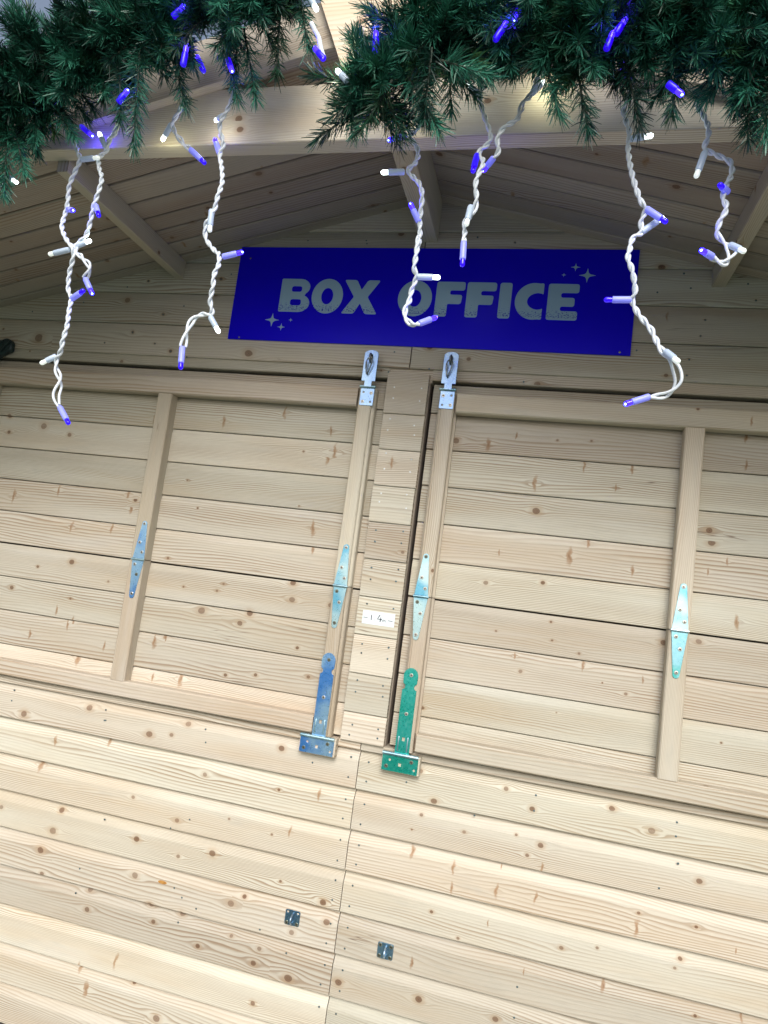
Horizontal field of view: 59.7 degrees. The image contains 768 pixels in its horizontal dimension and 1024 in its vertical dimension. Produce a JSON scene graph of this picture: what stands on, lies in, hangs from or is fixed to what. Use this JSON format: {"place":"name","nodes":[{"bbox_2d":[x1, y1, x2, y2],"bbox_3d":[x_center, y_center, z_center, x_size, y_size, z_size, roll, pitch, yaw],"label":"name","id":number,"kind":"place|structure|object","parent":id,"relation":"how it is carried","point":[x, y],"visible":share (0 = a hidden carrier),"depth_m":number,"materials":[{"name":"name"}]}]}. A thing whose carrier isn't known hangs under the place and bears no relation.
{"place":"outdoors","nodes":[
{"label":"outdoors","id":0,"kind":"place"},
{"bbox_2d":[0,338,14,358],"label":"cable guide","id":1,"kind":"object","parent":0,"point":[7,346],"visible":1,"depth_m":2.27,"materials":[{"name":"plastic"}]},
{"bbox_2d":[0,0,320,47],"label":"sky","id":2,"kind":"structure","parent":0,"point":[40,4],"materials":[{"name":"white"}]},
{"label":"ground","id":3,"kind":"structure","parent":0,"visible":0},
{"bbox_2d":[0,0,767,1023],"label":"market chalet","id":4,"kind":"object","parent":3,"relation":"on","point":[510,766],"visible":0.93,"depth_m":1.84,"materials":[{"name":"brown wood"}]},
{"bbox_2d":[0,0,324,207],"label":"pine garland","id":5,"kind":"object","parent":4,"relation":"attached to","point":[105,49],"visible":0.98,"depth_m":1.34,"materials":[{"name":"plant"}]},
{"bbox_2d":[1,175,17,186],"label":"light strand","id":6,"kind":"object","parent":5,"relation":"hanging from","point":[14,180],"visible":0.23,"depth_m":1.53,"materials":[{"name":"white plastic"}]},
{"bbox_2d":[39,114,99,424],"bbox_3d":[-0.684,-0.544,1.450,0.192,0.729,0.039,5,-7,18],"label":"light strand","id":7,"kind":"object","parent":5,"relation":"hanging from","point":[72,298],"visible":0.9,"depth_m":1.45,"materials":[{"name":"white plastic"}]},
{"bbox_2d":[73,112,118,294],"bbox_3d":[-0.629,-0.676,1.459,0.087,0.431,0.032,2,-8,39],"label":"light strand","id":8,"kind":"object","parent":5,"relation":"hanging from","point":[81,242],"visible":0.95,"depth_m":1.46,"materials":[{"name":"white plastic"}]},
{"bbox_2d":[161,95,205,164],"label":"light strand","id":9,"kind":"object","parent":5,"relation":"hanging from","point":[170,127],"visible":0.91,"depth_m":1.45,"materials":[{"name":"white plastic"}]},
{"bbox_2d":[79,0,324,137],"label":"fairy light string","id":10,"kind":"object","parent":5,"relation":"attached to","point":[184,55],"visible":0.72,"depth_m":1.32,"materials":[{"name":"blue plastic"}]},
{"bbox_2d":[178,91,243,369],"bbox_3d":[-0.340,-0.628,1.382,0.121,0.709,0.050,5,-7,20],"label":"light strand","id":11,"kind":"object","parent":5,"relation":"hanging from","point":[209,220],"visible":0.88,"depth_m":1.38,"materials":[{"name":"white plastic"}]},
{"bbox_2d":[362,610,394,627],"bbox_3d":[-0.016,0.298,1.868,0.093,0.038,0.003,6,-6,14],"label":"paper label","id":12,"kind":"object","parent":4,"relation":"attached to","point":[379,618],"visible":1,"depth_m":1.87,"materials":[{"name":"white paper"}]},
{"bbox_2d":[228,247,639,355],"bbox_3d":[0.109,-0.635,1.978,1.201,0.305,0.006,6,-6,14],"label":"shop sign","id":13,"kind":"object","parent":4,"relation":"attached to","point":[538,300],"visible":0.95,"depth_m":1.96,"materials":[{"name":"blue plastic"}]},
{"bbox_2d":[297,0,767,161],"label":"pine garland","id":14,"kind":"object","parent":4,"relation":"attached to","point":[715,42],"visible":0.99,"depth_m":1.15,"materials":[{"name":"plant"}]},
{"bbox_2d":[381,124,439,326],"bbox_3d":[0.052,-0.555,1.290,0.146,0.423,0.036,5,-7,19],"label":"light strand","id":15,"kind":"object","parent":14,"relation":"hanging from","point":[417,215],"visible":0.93,"depth_m":1.28,"materials":[{"name":"white plastic"}]},
{"bbox_2d":[460,84,492,266],"bbox_3d":[0.167,-0.646,1.272,0.066,0.388,0.035,7,-6,4],"label":"light strand","id":16,"kind":"object","parent":14,"relation":"hanging from","point":[470,210],"visible":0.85,"depth_m":1.26,"materials":[{"name":"white plastic"}]},
{"bbox_2d":[482,77,544,172],"bbox_3d":[0.251,-0.778,1.283,0.103,0.249,0.050,6,-6,14],"label":"light strand","id":17,"kind":"object","parent":14,"relation":"hanging from","point":[510,123],"visible":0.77,"depth_m":1.27,"materials":[{"name":"white plastic"}]},
{"bbox_2d":[313,3,757,96],"bbox_3d":[0.605,-0.728,1.125,1.505,0.319,0.152,6,-6,14],"label":"fairy light string","id":18,"kind":"object","parent":14,"relation":"attached to","point":[672,87],"visible":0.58,"depth_m":1.13,"materials":[{"name":"blue plastic"}]},
{"bbox_2d":[604,68,682,406],"bbox_3d":[0.469,-0.503,1.187,0.154,0.653,0.058,5,-7,23],"label":"light strand","id":19,"kind":"object","parent":14,"relation":"hanging from","point":[667,354],"visible":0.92,"depth_m":1.18,"materials":[{"name":"white plastic"}]},
{"bbox_2d":[694,102,746,266],"bbox_3d":[0.583,-0.575,1.165,0.088,0.320,0.057,8,-6,-1],"label":"light strand","id":20,"kind":"object","parent":14,"relation":"hanging from","point":[724,189],"visible":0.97,"depth_m":1.16,"materials":[{"name":"white plastic"}]}
]}

